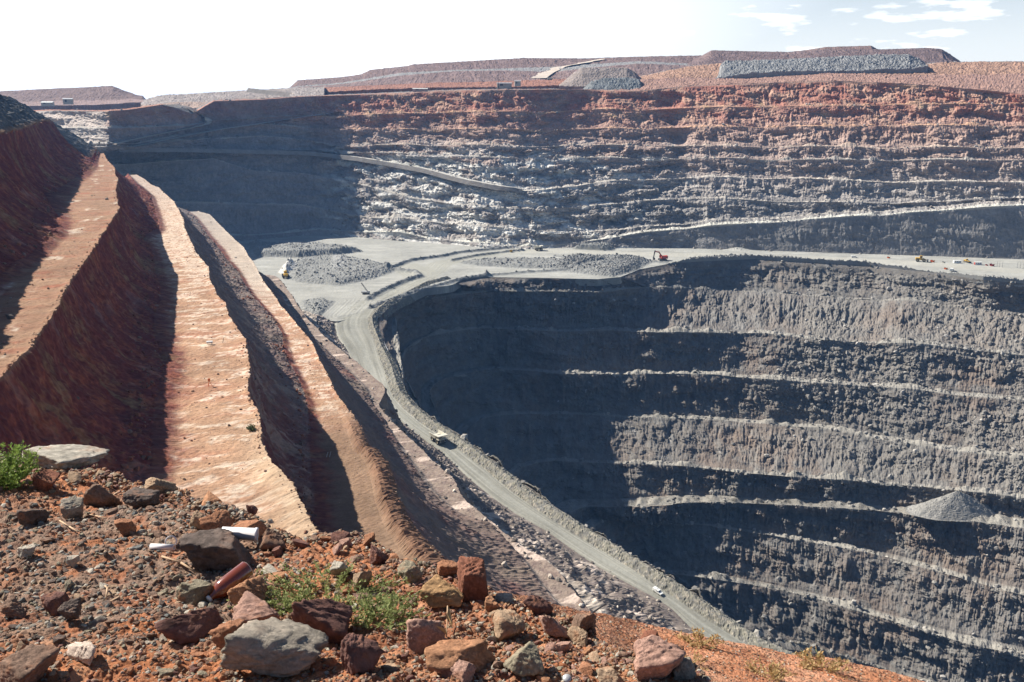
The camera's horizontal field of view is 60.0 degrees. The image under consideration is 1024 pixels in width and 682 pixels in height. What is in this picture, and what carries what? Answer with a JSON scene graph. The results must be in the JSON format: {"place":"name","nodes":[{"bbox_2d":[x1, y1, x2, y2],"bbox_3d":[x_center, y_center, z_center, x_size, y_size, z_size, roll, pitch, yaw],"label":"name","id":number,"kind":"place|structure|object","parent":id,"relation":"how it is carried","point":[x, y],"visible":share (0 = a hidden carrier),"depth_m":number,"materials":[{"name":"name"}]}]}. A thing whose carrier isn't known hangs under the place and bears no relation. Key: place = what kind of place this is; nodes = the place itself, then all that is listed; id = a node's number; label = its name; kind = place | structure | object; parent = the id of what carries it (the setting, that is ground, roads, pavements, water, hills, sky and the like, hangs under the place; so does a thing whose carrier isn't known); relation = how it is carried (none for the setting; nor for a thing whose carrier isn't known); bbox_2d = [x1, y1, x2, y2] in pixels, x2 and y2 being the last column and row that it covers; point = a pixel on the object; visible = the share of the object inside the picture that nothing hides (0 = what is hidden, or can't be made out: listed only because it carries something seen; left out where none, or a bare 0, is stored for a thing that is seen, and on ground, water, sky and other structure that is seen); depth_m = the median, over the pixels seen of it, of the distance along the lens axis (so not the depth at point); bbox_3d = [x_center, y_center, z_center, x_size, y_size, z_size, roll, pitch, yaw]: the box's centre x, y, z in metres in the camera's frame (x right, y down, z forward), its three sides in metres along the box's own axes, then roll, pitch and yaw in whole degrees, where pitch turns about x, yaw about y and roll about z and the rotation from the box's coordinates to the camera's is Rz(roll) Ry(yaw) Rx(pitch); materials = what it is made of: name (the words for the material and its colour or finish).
{"place":"outdoors","nodes":[
{"label":"outdoors","id":0,"kind":"place"},
{"bbox_2d":[0,86,144,109],"bbox_3d":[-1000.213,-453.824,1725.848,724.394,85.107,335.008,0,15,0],"label":"hill","id":1,"kind":"structure","parent":0,"point":[100,98],"depth_m":1658.83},
{"bbox_2d":[114,113,211,143],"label":"haul road","id":2,"kind":"structure","parent":0,"point":[207,120],"depth_m":1260.70,"materials":[{"name":"gravel"}]},
{"bbox_2d":[141,86,323,108],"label":"hill","id":3,"kind":"structure","parent":0,"point":[195,100],"depth_m":1531.08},
{"bbox_2d":[130,111,341,146],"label":"haul road","id":4,"kind":"structure","parent":0,"point":[209,131],"depth_m":1296.03,"materials":[{"name":"grey gravel"}]},
{"bbox_2d":[247,88,295,96],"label":"haul road","id":5,"kind":"structure","parent":0,"point":[267,92],"depth_m":1465.44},
{"bbox_2d":[119,147,523,192],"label":"haul road","id":6,"kind":"structure","parent":0,"point":[443,175],"depth_m":1308.51,"materials":[{"name":"grey gravel"}]},
{"bbox_2d":[0,94,696,633],"bbox_3d":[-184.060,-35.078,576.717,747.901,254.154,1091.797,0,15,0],"label":"terrain","id":7,"kind":"structure","parent":0,"point":[84,342],"depth_m":303.74,"materials":[{"name":"brown soil"}]},
{"bbox_2d":[0,152,313,517],"bbox_3d":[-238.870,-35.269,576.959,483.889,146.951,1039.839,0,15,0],"label":"rubble","id":8,"kind":"object","parent":7,"relation":"on","point":[139,452],"visible":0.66,"depth_m":300.85,"materials":[{"name":"brown stone"}]},
{"bbox_2d":[1,159,489,588],"bbox_3d":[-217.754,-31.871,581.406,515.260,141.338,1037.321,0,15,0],"label":"rubble","id":9,"kind":"object","parent":7,"relation":"on","point":[8,367],"visible":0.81,"depth_m":264.86,"materials":[{"name":"brown stone"}]},
{"bbox_2d":[5,157,690,633],"bbox_3d":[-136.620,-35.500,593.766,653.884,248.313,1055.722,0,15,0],"label":"rubble","id":10,"kind":"object","parent":7,"relation":"on","point":[557,579],"visible":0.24,"depth_m":444.12,"materials":[{"name":"grey stone"}]},
{"bbox_2d":[0,453,716,681],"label":"ground","id":11,"kind":"structure","parent":0,"point":[19,571],"depth_m":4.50,"materials":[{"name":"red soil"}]},
{"bbox_2d":[0,592,26,618],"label":"rock","id":12,"kind":"object","parent":11,"relation":"on","point":[12,607],"visible":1,"depth_m":4.15,"materials":[{"name":"stone"}]},
{"bbox_2d":[0,440,40,489],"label":"bush","id":13,"kind":"object","parent":11,"relation":"on","point":[9,464],"visible":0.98,"depth_m":6.40,"materials":[{"name":"green plant"}]},
{"bbox_2d":[17,543,35,558],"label":"rock","id":14,"kind":"object","parent":11,"relation":"on","point":[27,551],"visible":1,"depth_m":4.83,"materials":[{"name":"stone"}]},
{"bbox_2d":[0,644,60,681],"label":"rock","id":15,"kind":"object","parent":11,"relation":"on","point":[31,663],"visible":1,"depth_m":3.44,"materials":[{"name":"stone"}]},
{"bbox_2d":[16,509,49,525],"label":"rock","id":16,"kind":"object","parent":11,"relation":"on","point":[25,517],"visible":1,"depth_m":5.58,"materials":[{"name":"stone"}]},
{"bbox_2d":[32,469,59,491],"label":"rock","id":17,"kind":"object","parent":11,"relation":"on","point":[44,480],"visible":1,"depth_m":6.33,"materials":[{"name":"stone"}]},
{"bbox_2d":[41,591,69,616],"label":"rock","id":18,"kind":"object","parent":11,"relation":"on","point":[53,602],"visible":0.75,"depth_m":4.21,"materials":[{"name":"stone"}]},
{"bbox_2d":[53,635,65,643],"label":"stone","id":19,"kind":"object","parent":11,"relation":"on","point":[59,639],"visible":0.98,"depth_m":3.77,"materials":[{"name":"stone"}]},
{"bbox_2d":[21,444,109,470],"bbox_3d":[-3.698,0.942,7.343,0.675,0.189,0.477,9,17,29],"label":"rock","id":20,"kind":"object","parent":11,"relation":"on","point":[60,457],"visible":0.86,"depth_m":7.19,"materials":[{"name":"stone"}]},
{"bbox_2d":[57,597,81,620],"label":"rock","id":21,"kind":"object","parent":11,"relation":"on","point":[70,609],"visible":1,"depth_m":4.01,"materials":[{"name":"stone"}]},
{"bbox_2d":[60,495,83,518],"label":"rock","id":22,"kind":"object","parent":11,"relation":"on","point":[71,507],"visible":0.99,"depth_m":5.75,"materials":[{"name":"stone"}]},
{"bbox_2d":[66,555,79,567],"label":"rock","id":23,"kind":"object","parent":11,"relation":"on","point":[72,561],"visible":1,"depth_m":4.78,"materials":[{"name":"stone"}]},
{"bbox_2d":[68,471,81,483],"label":"stone","id":24,"kind":"object","parent":11,"relation":"on","point":[74,477],"visible":0.94,"depth_m":6.59,"materials":[{"name":"beige stone"}]},
{"bbox_2d":[66,641,95,665],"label":"rock","id":25,"kind":"object","parent":11,"relation":"on","point":[83,652],"visible":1,"depth_m":3.57,"materials":[{"name":"stone"}]},
{"bbox_2d":[83,484,122,507],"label":"rock","id":26,"kind":"object","parent":11,"relation":"on","point":[97,495],"visible":0.91,"depth_m":6.01,"materials":[{"name":"stone"}]},
{"bbox_2d":[114,518,136,536],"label":"rock","id":27,"kind":"object","parent":11,"relation":"on","point":[124,527],"visible":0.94,"depth_m":5.29,"materials":[{"name":"stone"}]},
{"bbox_2d":[123,487,160,507],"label":"rock","id":28,"kind":"object","parent":11,"relation":"on","point":[135,497],"visible":0.96,"depth_m":5.91,"materials":[{"name":"stone"}]},
{"bbox_2d":[144,477,176,492],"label":"rock","id":29,"kind":"object","parent":11,"relation":"on","point":[154,483],"visible":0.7,"depth_m":6.33,"materials":[{"name":"stone"}]},
{"bbox_2d":[149,544,175,549],"bbox_3d":[-1.992,1.174,5.053,0.140,0.034,0.034,0,15,6],"label":"pipe","id":30,"kind":"object","parent":11,"relation":"on","point":[162,546],"visible":1,"depth_m":5.04,"materials":[{"name":"white plastic"}]},
{"bbox_2d":[159,668,173,678],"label":"stone","id":31,"kind":"object","parent":11,"relation":"on","point":[163,672],"visible":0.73,"depth_m":3.47,"materials":[{"name":"beige stone"}]},
{"bbox_2d":[154,607,222,645],"bbox_3d":[-1.415,1.259,3.897,0.254,0.137,0.171,0,15,0],"label":"rock","id":32,"kind":"object","parent":11,"relation":"on","point":[193,626],"visible":0.94,"depth_m":3.86,"materials":[{"name":"stone"}]},
{"bbox_2d":[176,579,213,604],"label":"rock","id":33,"kind":"object","parent":11,"relation":"on","point":[193,592],"visible":0.85,"depth_m":4.34,"materials":[{"name":"stone"}]},
{"bbox_2d":[189,510,204,529],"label":"rock","id":34,"kind":"object","parent":11,"relation":"on","point":[197,515],"visible":0.86,"depth_m":5.42,"materials":[{"name":"stone"}]},
{"bbox_2d":[200,491,221,508],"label":"stone","id":35,"kind":"object","parent":11,"relation":"on","point":[210,496],"visible":0.59,"depth_m":6.08,"materials":[{"name":"orange stone"}]},
{"bbox_2d":[179,528,251,571],"bbox_3d":[-1.611,1.143,4.940,0.405,0.211,0.392,0,15,0],"label":"rock","id":36,"kind":"object","parent":11,"relation":"on","point":[218,549],"visible":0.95,"depth_m":4.79,"materials":[{"name":"stone"}]},
{"bbox_2d":[199,509,233,529],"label":"rock","id":37,"kind":"object","parent":11,"relation":"on","point":[219,519],"visible":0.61,"depth_m":5.34,"materials":[{"name":"stone"}]},
{"bbox_2d":[208,618,245,649],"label":"rock","id":38,"kind":"object","parent":11,"relation":"on","point":[219,633],"visible":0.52,"depth_m":3.70,"materials":[{"name":"stone"}]},
{"bbox_2d":[206,562,252,601],"bbox_3d":[-1.408,1.205,4.407,0.092,0.092,0.245,13,37,39],"label":"bottle","id":39,"kind":"object","parent":11,"relation":"on","point":[241,572],"visible":0.98,"depth_m":4.38,"materials":[{"name":"brown glass"}]},
{"bbox_2d":[222,527,258,541],"bbox_3d":[-1.567,1.110,5.107,0.200,0.079,0.079,4,15,-7],"label":"pipe","id":40,"kind":"object","parent":11,"relation":"on","point":[247,534],"visible":0.78,"depth_m":5.08,"materials":[{"name":"white plastic"}]},
{"bbox_2d":[227,575,266,604],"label":"rock","id":41,"kind":"object","parent":11,"relation":"on","point":[256,586],"visible":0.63,"depth_m":4.28,"materials":[{"name":"stone"}]},
{"bbox_2d":[232,520,267,535],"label":"rock","id":42,"kind":"object","parent":11,"relation":"on","point":[260,525],"visible":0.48,"depth_m":5.33,"materials":[{"name":"stone"}]},
{"bbox_2d":[246,505,257,514],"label":"rock","id":43,"kind":"object","parent":11,"relation":"on","point":[252,509],"visible":0.96,"depth_m":5.77,"materials":[{"name":"stone"}]},
{"bbox_2d":[232,591,280,622],"bbox_3d":[-1.169,1.226,4.032,0.205,0.123,0.180,-6,16,-22],"label":"rock","id":44,"kind":"object","parent":11,"relation":"on","point":[249,606],"visible":0.66,"depth_m":4.00,"materials":[{"name":"stone"}]},
{"bbox_2d":[260,563,276,574],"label":"stone","id":45,"kind":"object","parent":11,"relation":"on","point":[268,567],"visible":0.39,"depth_m":4.72,"materials":[{"name":"beige stone"}]},
{"bbox_2d":[255,528,285,551],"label":"rock","id":46,"kind":"object","parent":11,"relation":"on","point":[270,539],"visible":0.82,"depth_m":5.07,"materials":[{"name":"stone"}]},
{"bbox_2d":[219,617,328,677],"bbox_3d":[-0.939,1.200,3.494,0.401,0.189,0.281,-10,18,-33],"label":"rock","id":47,"kind":"object","parent":11,"relation":"on","point":[276,647],"visible":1,"depth_m":3.44,"materials":[{"name":"stone"}]},
{"bbox_2d":[268,571,284,581],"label":"stone","id":48,"kind":"object","parent":11,"relation":"on","point":[282,574],"visible":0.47,"depth_m":4.58,"materials":[{"name":"beige stone"}]},
{"bbox_2d":[271,546,282,557],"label":"stone","id":49,"kind":"object","parent":11,"relation":"on","point":[277,551],"visible":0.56,"depth_m":4.99,"materials":[{"name":"brown stone"}]},
{"bbox_2d":[265,588,309,615],"bbox_3d":[-1.083,1.247,4.250,0.251,0.088,0.239,-7,17,-24],"label":"weed","id":50,"kind":"object","parent":11,"relation":"on","point":[287,600],"visible":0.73,"depth_m":4.26,"materials":[{"name":"green plant"}]},
{"bbox_2d":[292,539,309,547],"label":"stone","id":51,"kind":"object","parent":11,"relation":"on","point":[300,543],"visible":0.9,"depth_m":5.09,"materials":[{"name":"brown stone"}]},
{"bbox_2d":[225,557,412,615],"bbox_3d":[-0.927,1.225,4.384,0.961,0.104,0.598,0,15,0],"label":"weed","id":52,"kind":"object","parent":11,"relation":"on","point":[338,598],"visible":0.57,"depth_m":4.44,"materials":[{"name":"green plant"}]},
{"bbox_2d":[290,598,352,645],"bbox_3d":[-0.828,1.210,3.839,0.268,0.239,0.219,0,15,0],"label":"rock","id":53,"kind":"object","parent":11,"relation":"on","point":[330,618],"visible":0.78,"depth_m":3.79,"materials":[{"name":"stone"}]},
{"bbox_2d":[329,560,350,575],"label":"rock","id":54,"kind":"object","parent":11,"relation":"on","point":[337,568],"visible":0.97,"depth_m":4.60,"materials":[{"name":"stone"}]},
{"bbox_2d":[330,531,352,543],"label":"stone","id":55,"kind":"object","parent":11,"relation":"on","point":[335,536],"visible":0.61,"depth_m":5.29,"materials":[{"name":"brown stone"}]},
{"bbox_2d":[353,570,371,591],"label":"rock","id":56,"kind":"object","parent":11,"relation":"on","point":[364,575],"visible":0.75,"depth_m":4.42,"materials":[{"name":"stone"}]},
{"bbox_2d":[340,633,384,675],"bbox_3d":[-0.595,1.234,3.493,0.155,0.146,0.173,7,16,23],"label":"rock","id":57,"kind":"object","parent":11,"relation":"on","point":[361,653],"visible":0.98,"depth_m":3.46,"materials":[{"name":"stone"}]},
{"bbox_2d":[363,533,374,546],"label":"stone","id":58,"kind":"object","parent":11,"relation":"on","point":[369,537],"visible":0.77,"depth_m":5.12,"materials":[{"name":"orange stone"}]},
{"bbox_2d":[369,544,388,564],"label":"rock","id":59,"kind":"object","parent":11,"relation":"on","point":[377,556],"visible":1,"depth_m":4.81,"materials":[{"name":"stone"}]},
{"bbox_2d":[342,580,431,629],"bbox_3d":[-0.587,1.199,3.970,0.463,0.132,0.349,0,15,0],"label":"weed","id":60,"kind":"object","parent":11,"relation":"on","point":[388,605],"visible":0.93,"depth_m":3.98,"materials":[{"name":"green plant"}]},
{"bbox_2d":[381,663,399,671],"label":"stone","id":61,"kind":"object","parent":11,"relation":"on","point":[390,667],"visible":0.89,"depth_m":3.54,"materials":[{"name":"grey stone"}]},
{"bbox_2d":[397,560,422,582],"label":"rock","id":62,"kind":"object","parent":11,"relation":"on","point":[407,568],"visible":0.98,"depth_m":4.48,"materials":[{"name":"stone"}]},
{"bbox_2d":[406,618,445,654],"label":"rock","id":63,"kind":"object","parent":11,"relation":"on","point":[422,635],"visible":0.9,"depth_m":3.72,"materials":[{"name":"stone"}]},
{"bbox_2d":[418,574,463,607],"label":"rock","id":64,"kind":"object","parent":11,"relation":"on","point":[437,590],"visible":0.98,"depth_m":4.15,"materials":[{"name":"stone"}]},
{"bbox_2d":[437,560,457,576],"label":"rock","id":65,"kind":"object","parent":11,"relation":"on","point":[445,568],"visible":0.87,"depth_m":4.57,"materials":[{"name":"stone"}]},
{"bbox_2d":[435,659,476,681],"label":"rock","id":66,"kind":"object","parent":11,"relation":"on","point":[462,670],"visible":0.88,"depth_m":3.46,"materials":[{"name":"stone"}]},
{"bbox_2d":[424,639,495,672],"bbox_3d":[-0.207,1.276,3.557,0.283,0.119,0.216,0,15,0],"label":"rock","id":67,"kind":"object","parent":11,"relation":"on","point":[448,654],"visible":0.78,"depth_m":3.54,"materials":[{"name":"stone"}]},
{"bbox_2d":[457,556,488,602],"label":"rock","id":68,"kind":"object","parent":11,"relation":"on","point":[472,581],"visible":0.81,"depth_m":4.24,"materials":[{"name":"stone"}]},
{"bbox_2d":[484,595,498,611],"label":"rock","id":69,"kind":"object","parent":11,"relation":"on","point":[491,603],"visible":0.98,"depth_m":4.08,"materials":[{"name":"stone"}]},
{"bbox_2d":[495,593,512,601],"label":"stone","id":70,"kind":"object","parent":11,"relation":"on","point":[504,597],"visible":0.78,"depth_m":4.27,"materials":[{"name":"grey stone"}]},
{"bbox_2d":[493,608,524,641],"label":"rock","id":71,"kind":"object","parent":11,"relation":"on","point":[509,623],"visible":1,"depth_m":3.86,"materials":[{"name":"stone"}]},
{"bbox_2d":[503,641,544,676],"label":"rock","id":72,"kind":"object","parent":11,"relation":"on","point":[525,660],"visible":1,"depth_m":3.47,"materials":[{"name":"stone"}]},
{"bbox_2d":[523,595,552,614],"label":"rock","id":73,"kind":"object","parent":11,"relation":"on","point":[537,604],"visible":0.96,"depth_m":4.12,"materials":[{"name":"stone"}]},
{"bbox_2d":[544,642,555,651],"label":"stone","id":74,"kind":"object","parent":11,"relation":"on","point":[551,646],"visible":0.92,"depth_m":3.70,"materials":[{"name":"stone"}]},
{"bbox_2d":[539,615,568,637],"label":"rock","id":75,"kind":"object","parent":11,"relation":"on","point":[552,626],"visible":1,"depth_m":3.89,"materials":[{"name":"stone"}]},
{"bbox_2d":[555,641,570,652],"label":"rock","id":76,"kind":"object","parent":11,"relation":"on","point":[565,646],"visible":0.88,"depth_m":3.70,"materials":[{"name":"stone"}]},
{"bbox_2d":[567,626,587,647],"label":"rock","id":77,"kind":"object","parent":11,"relation":"on","point":[577,634],"visible":1,"depth_m":3.85,"materials":[{"name":"stone"}]},
{"bbox_2d":[571,612,596,631],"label":"rock","id":78,"kind":"object","parent":11,"relation":"on","point":[586,621],"visible":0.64,"depth_m":3.91,"materials":[{"name":"stone"}]},
{"bbox_2d":[578,661,592,676],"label":"stone","id":79,"kind":"object","parent":11,"relation":"on","point":[585,668],"visible":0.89,"depth_m":3.55,"materials":[{"name":"orange stone"}]},
{"bbox_2d":[589,650,598,662],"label":"stone","id":80,"kind":"object","parent":11,"relation":"on","point":[593,656],"visible":0.95,"depth_m":3.67,"materials":[{"name":"beige stone"}]},
{"bbox_2d":[597,666,623,681],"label":"rock","id":81,"kind":"object","parent":11,"relation":"on","point":[607,674],"visible":1,"depth_m":3.45,"materials":[{"name":"stone"}]},
{"bbox_2d":[640,630,658,638],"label":"rock","id":82,"kind":"object","parent":11,"relation":"on","point":[648,633],"visible":0.35,"depth_m":3.75,"materials":[{"name":"stone"}]},
{"bbox_2d":[633,634,685,680],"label":"rock","id":83,"kind":"object","parent":11,"relation":"on","point":[658,657],"visible":0.98,"depth_m":3.42,"materials":[{"name":"stone"}]},
{"bbox_2d":[672,657,696,680],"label":"rock","id":84,"kind":"object","parent":11,"relation":"on","point":[684,669],"visible":0.84,"depth_m":3.46,"materials":[{"name":"stone"}]},
{"bbox_2d":[289,55,700,94],"bbox_3d":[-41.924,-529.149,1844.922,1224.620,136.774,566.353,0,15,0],"label":"hill","id":85,"kind":"structure","parent":0,"point":[479,74],"depth_m":1709.62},
{"bbox_2d":[34,81,1018,113],"bbox_3d":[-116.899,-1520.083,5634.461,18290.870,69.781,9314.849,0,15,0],"label":"ground","id":86,"kind":"structure","parent":0,"point":[204,105],"depth_m":1414.66,"materials":[{"name":"brown soil"}]},
{"bbox_2d":[559,67,640,88],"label":"rubble heap","id":87,"kind":"object","parent":86,"relation":"on","point":[581,78],"visible":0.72,"depth_m":1492.22,"materials":[{"name":"grey gravel"}]},
{"bbox_2d":[583,77,641,89],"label":"rubble heap","id":88,"kind":"object","parent":86,"relation":"on","point":[612,83],"visible":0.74,"depth_m":1441.61,"materials":[{"name":"grey gravel"}]},
{"bbox_2d":[36,81,1023,258],"bbox_3d":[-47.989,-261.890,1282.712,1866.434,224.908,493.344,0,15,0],"label":"terrain","id":89,"kind":"structure","parent":0,"point":[281,193],"depth_m":1284.42,"materials":[{"name":"grey stone"}]},
{"bbox_2d":[334,276,794,654],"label":"haul road","id":90,"kind":"structure","parent":0,"point":[359,335],"depth_m":520.92,"materials":[{"name":"grey gravel"}]},
{"bbox_2d":[429,430,447,444],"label":"haul truck","id":91,"kind":"object","parent":90,"relation":"on","point":[438,437],"visible":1,"depth_m":581.87,"materials":[{"name":"metal"}]},
{"bbox_2d":[532,59,602,77],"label":"haul road","id":92,"kind":"structure","parent":0,"point":[547,73],"depth_m":1713.49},
{"bbox_2d":[238,235,1023,322],"bbox_3d":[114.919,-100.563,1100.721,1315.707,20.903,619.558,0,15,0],"label":"ground","id":93,"kind":"structure","parent":0,"point":[340,296],"depth_m":1067.16,"materials":[{"name":"grey gravel"}]},
{"bbox_2d":[256,239,1015,312],"bbox_3d":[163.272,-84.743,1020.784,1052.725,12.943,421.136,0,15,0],"label":"rubble","id":94,"kind":"object","parent":93,"relation":"on","point":[604,266],"visible":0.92,"depth_m":1064.04,"materials":[{"name":"grey gravel"}]},
{"bbox_2d":[378,259,1023,681],"bbox_3d":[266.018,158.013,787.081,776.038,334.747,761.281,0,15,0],"label":"terrain","id":95,"kind":"structure","parent":0,"point":[452,383],"depth_m":893.04,"materials":[{"name":"grey stone"}]},
{"bbox_2d":[906,491,995,521],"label":"gravel heap","id":96,"kind":"object","parent":95,"relation":"on","point":[956,506],"visible":0.98,"depth_m":781.79,"materials":[{"name":"grey gravel"}]},
{"bbox_2d":[488,591,923,681],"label":"ground","id":97,"kind":"structure","parent":0,"point":[676,641],"depth_m":13.94,"materials":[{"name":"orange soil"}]},
{"bbox_2d":[684,649,708,670],"bbox_3d":[2.572,4.554,12.623,0.499,0.137,0.532,0,15,0],"label":"dry tuft","id":98,"kind":"object","parent":97,"relation":"on","point":[698,658],"visible":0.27,"depth_m":12.68,"materials":[{"name":"beige plant"}]},
{"bbox_2d":[675,627,724,648],"bbox_3d":[2.974,4.773,14.196,0.736,0.215,0.699,13,20,39],"label":"dry tuft","id":99,"kind":"object","parent":97,"relation":"on","point":[701,641],"visible":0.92,"depth_m":14.23,"materials":[{"name":"beige plant"}]},
{"bbox_2d":[745,655,797,681],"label":"dry tuft","id":100,"kind":"object","parent":97,"relation":"on","point":[775,672],"visible":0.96,"depth_m":13.24,"materials":[{"name":"beige plant"}]},
{"bbox_2d":[792,645,851,678],"bbox_3d":[5.136,5.393,14.806,0.946,0.254,0.864,12,19,38],"label":"dry tuft","id":101,"kind":"object","parent":97,"relation":"on","point":[812,661],"visible":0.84,"depth_m":14.85,"materials":[{"name":"beige plant"}]},
{"bbox_2d":[614,61,1023,93],"bbox_3d":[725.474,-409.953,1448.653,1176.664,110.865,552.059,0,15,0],"label":"hill","id":102,"kind":"structure","parent":0,"point":[1003,76],"depth_m":1438.18,"materials":[{"name":"brown soil"}]},
{"bbox_2d":[716,54,927,78],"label":"rubble heap","id":103,"kind":"object","parent":102,"relation":"on","point":[890,63],"visible":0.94,"depth_m":1482.41,"materials":[{"name":"grey gravel"}]},
{"bbox_2d":[687,48,960,64],"bbox_3d":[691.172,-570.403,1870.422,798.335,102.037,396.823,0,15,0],"label":"hill","id":104,"kind":"structure","parent":0,"point":[930,55],"depth_m":1785.16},
{"bbox_2d":[793,46,875,51],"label":"hill","id":105,"kind":"structure","parent":0,"point":[851,47],"depth_m":1913.61,"materials":[{"name":"brown soil"}]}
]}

